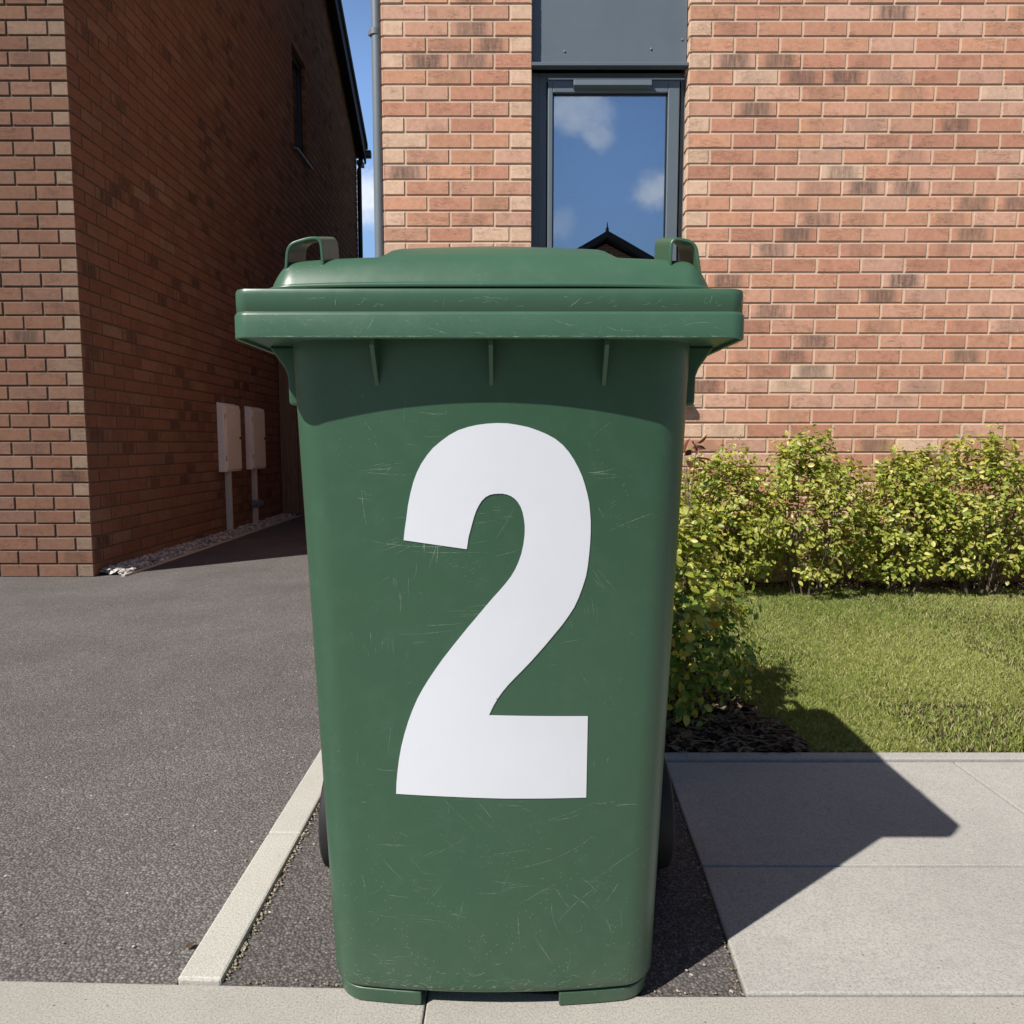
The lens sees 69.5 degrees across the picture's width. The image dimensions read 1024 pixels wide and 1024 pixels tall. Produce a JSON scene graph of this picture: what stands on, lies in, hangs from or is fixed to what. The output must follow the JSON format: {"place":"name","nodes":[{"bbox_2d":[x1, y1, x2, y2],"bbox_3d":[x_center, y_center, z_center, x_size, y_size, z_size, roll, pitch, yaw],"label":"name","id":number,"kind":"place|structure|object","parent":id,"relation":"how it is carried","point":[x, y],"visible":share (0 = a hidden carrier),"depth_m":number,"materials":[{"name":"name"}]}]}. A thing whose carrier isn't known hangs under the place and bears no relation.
{"place":"outdoors","nodes":[
{"label":"outdoors","id":0,"kind":"place"},
{"bbox_2d":[0,515,320,984],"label":"driveway","id":1,"kind":"structure","parent":0,"point":[55,632],"depth_m":1.81,"materials":[{"name":"grey asphalt"}]},
{"bbox_2d":[186,942,193,947],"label":"fallen leaf","id":2,"kind":"object","parent":1,"relation":"on","point":[189,944],"visible":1,"depth_m":1.08,"materials":[{"name":"brown plant"}]},
{"bbox_2d":[100,513,295,574],"bbox_3d":[-2.237,0.183,5.790,0.182,0.058,3.329,0,5,0],"label":"pebble strip","id":3,"kind":"object","parent":1,"relation":"on","point":[137,563],"visible":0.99,"depth_m":5.02,"materials":[{"name":"grey gravel"}]},
{"bbox_2d":[278,359,303,514],"bbox_3d":[-1.476,-0.879,7.426,1.669,1.850,0.170,0,5,0],"label":"timber fence","id":4,"kind":"object","parent":1,"relation":"on","point":[292,488],"visible":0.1,"depth_m":7.37,"materials":[{"name":"brown wood"}]},
{"bbox_2d":[1,567,743,994],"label":"loose grit","id":5,"kind":"object","parent":1,"relation":"on","point":[313,901],"visible":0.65,"depth_m":1.19,"materials":[{"name":"grey gravel"}]},
{"bbox_2d":[341,0,384,257],"label":"sky","id":6,"kind":"structure","parent":0,"point":[357,13],"materials":[{"name":"blue"}]},
{"bbox_2d":[219,789,742,996],"bbox_3d":[-0.024,0.615,1.348,0.752,0.001,0.748,0,5,0],"label":"asphalt strip","id":7,"kind":"object","parent":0,"point":[278,951],"visible":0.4,"depth_m":1.11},
{"bbox_2d":[235,236,743,1004],"bbox_3d":[-0.025,0.125,1.185,0.585,1.000,0.691,0,5,0],"label":"wheelie bin","id":8,"kind":"object","parent":7,"relation":"on","point":[491,438],"visible":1,"depth_m":0.89,"materials":[{"name":"green plastic"}]},
{"bbox_2d":[0,981,1023,1023],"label":"front pavement","id":9,"kind":"structure","parent":0,"point":[24,1002],"depth_m":0.96,"materials":[{"name":"concrete"}]},
{"bbox_2d":[666,583,1023,752],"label":"lawn grass","id":10,"kind":"structure","parent":0,"point":[826,700],"depth_m":2.38,"materials":[{"name":"green plant"}]},
{"bbox_2d":[679,471,713,581],"bbox_3d":[0.573,0.069,3.400,0.705,0.668,0.492,0,5,0],"label":"garden shrub","id":11,"kind":"object","parent":10,"relation":"on","point":[681,497],"visible":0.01,"depth_m":3.33,"materials":[{"name":"green plant"}]},
{"bbox_2d":[683,435,710,590],"bbox_3d":[0.790,0.045,3.216,0.125,0.765,0.085,-2,6,-25],"label":"garden shrub","id":12,"kind":"object","parent":10,"relation":"on","point":[697,448],"visible":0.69,"depth_m":3.20,"materials":[{"name":"green plant"}]},
{"bbox_2d":[666,495,768,727],"bbox_3d":[0.443,0.255,2.009,0.513,0.606,0.630,0,5,0],"label":"garden shrub","id":13,"kind":"object","parent":10,"relation":"on","point":[699,610],"visible":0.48,"depth_m":1.89,"materials":[{"name":"green plant"}]},
{"bbox_2d":[707,619,724,628],"bbox_3d":[0.493,0.275,1.806,0.052,0.019,0.041,0,5,0],"label":"yellow leaf","id":14,"kind":"object","parent":13,"relation":"on","point":[714,623],"visible":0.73,"depth_m":1.81,"materials":[{"name":"yellow plant"}]},
{"bbox_2d":[679,434,793,590],"bbox_3d":[0.968,0.020,3.426,0.682,0.760,0.498,0,5,0],"label":"garden shrub","id":15,"kind":"object","parent":10,"relation":"on","point":[712,482],"visible":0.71,"depth_m":3.35,"materials":[{"name":"green plant"}]},
{"bbox_2d":[724,424,893,596],"bbox_3d":[1.376,-0.001,3.398,0.789,0.805,0.520,0,5,0],"label":"garden shrub","id":16,"kind":"object","parent":10,"relation":"on","point":[785,480],"visible":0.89,"depth_m":3.35,"materials":[{"name":"green plant"}]},
{"bbox_2d":[664,580,1023,758],"bbox_3d":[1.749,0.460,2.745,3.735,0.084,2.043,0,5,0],"label":"bark mulch","id":17,"kind":"object","parent":10,"relation":"on","point":[673,732],"visible":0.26,"depth_m":1.90,"materials":[{"name":"wood"}]},
{"bbox_2d":[681,731,691,737],"bbox_3d":[0.428,0.547,1.812,0.030,0.010,0.030,1,5,10],"label":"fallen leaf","id":18,"kind":"object","parent":17,"relation":"on","point":[684,734],"visible":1,"depth_m":1.81,"materials":[{"name":"brown plant"}]},
{"bbox_2d":[831,441,978,593],"bbox_3d":[1.867,0.034,3.447,0.624,0.727,0.460,0,5,0],"label":"garden shrub","id":19,"kind":"object","parent":10,"relation":"on","point":[893,514],"visible":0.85,"depth_m":3.37,"materials":[{"name":"green plant"}]},
{"bbox_2d":[903,423,1023,595],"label":"garden shrub","id":20,"kind":"object","parent":10,"relation":"on","point":[996,471],"visible":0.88,"depth_m":3.36,"materials":[{"name":"green plant"}]},
{"bbox_2d":[667,762,1023,996],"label":"path slabs","id":21,"kind":"structure","parent":0,"point":[864,879],"depth_m":1.27,"materials":[{"name":"concrete"}]},
{"label":"ground","id":22,"kind":"structure","parent":0,"visible":0},
{"bbox_2d":[0,0,371,576],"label":"brick house","id":23,"kind":"structure","parent":22,"relation":"on","point":[175,175],"depth_m":4.70,"materials":[{"name":"brick"}]},
{"bbox_2d":[216,402,241,530],"bbox_3d":[-2.281,-0.350,6.001,0.071,1.059,0.345,0,5,0],"label":"meter box","id":24,"kind":"object","parent":23,"relation":"attached to","point":[229,439],"visible":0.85,"depth_m":5.95,"materials":[{"name":"plastic"}]},
{"bbox_2d":[225,407,241,469],"bbox_3d":[-2.254,-0.591,5.977,0.015,0.496,0.324,0,5,0],"label":"door","id":25,"kind":"structure","parent":24,"relation":"in","point":[233,454],"depth_m":5.97,"materials":[{"name":"plastic"}]},
{"bbox_2d":[244,406,265,521],"bbox_3d":[-2.283,-0.406,6.603,0.074,1.059,0.345,0,5,0],"label":"meter box","id":26,"kind":"object","parent":23,"relation":"attached to","point":[255,438],"visible":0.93,"depth_m":6.53,"materials":[{"name":"plastic"}]},
{"bbox_2d":[252,411,265,467],"bbox_3d":[-2.254,-0.647,6.579,0.015,0.496,0.324,0,5,0],"label":"door","id":27,"kind":"structure","parent":26,"relation":"in","point":[258,418],"depth_m":6.56,"materials":[{"name":"plastic"}]},
{"bbox_2d":[291,53,312,169],"bbox_3d":[-2.363,-4.433,8.096,0.175,1.096,0.600,0,5,0],"label":"window","id":28,"kind":"structure","parent":23,"relation":"in","point":[296,70],"depth_m":8.24,"materials":[{"name":"black plastic"}]},
{"bbox_2d":[121,513,304,576],"bbox_3d":[-2.161,0.209,5.924,0.022,0.060,3.655,0,5,0],"label":"pebble edging","id":29,"kind":"object","parent":22,"relation":"on","point":[162,562],"visible":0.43,"depth_m":5.12,"materials":[{"name":"concrete"}]},
{"bbox_2d":[178,750,322,985],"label":"edging kerb","id":30,"kind":"structure","parent":22,"relation":"on","point":[214,955],"depth_m":1.21,"materials":[{"name":"concrete"}]},
{"bbox_2d":[423,781,744,1023],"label":"joint dirt","id":31,"kind":"structure","parent":22,"relation":"on","point":[735,970],"depth_m":1.17,"materials":[{"name":"brown soil"}]},
{"bbox_2d":[368,0,1023,583],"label":"brick house","id":32,"kind":"structure","parent":22,"relation":"on","point":[832,190],"depth_m":3.58,"materials":[{"name":"orange brick"}]},
{"bbox_2d":[531,73,685,260],"bbox_3d":[0.469,-1.372,3.716,0.753,1.545,0.217,0,5,0],"label":"window","id":33,"kind":"structure","parent":32,"relation":"in","point":[546,87],"depth_m":3.62,"materials":[{"name":"black plastic"}]},
{"bbox_2d":[664,752,1023,762],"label":"lawn edging","id":34,"kind":"object","parent":22,"relation":"on","point":[953,757],"visible":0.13,"depth_m":1.72,"materials":[{"name":"concrete"}]}
]}

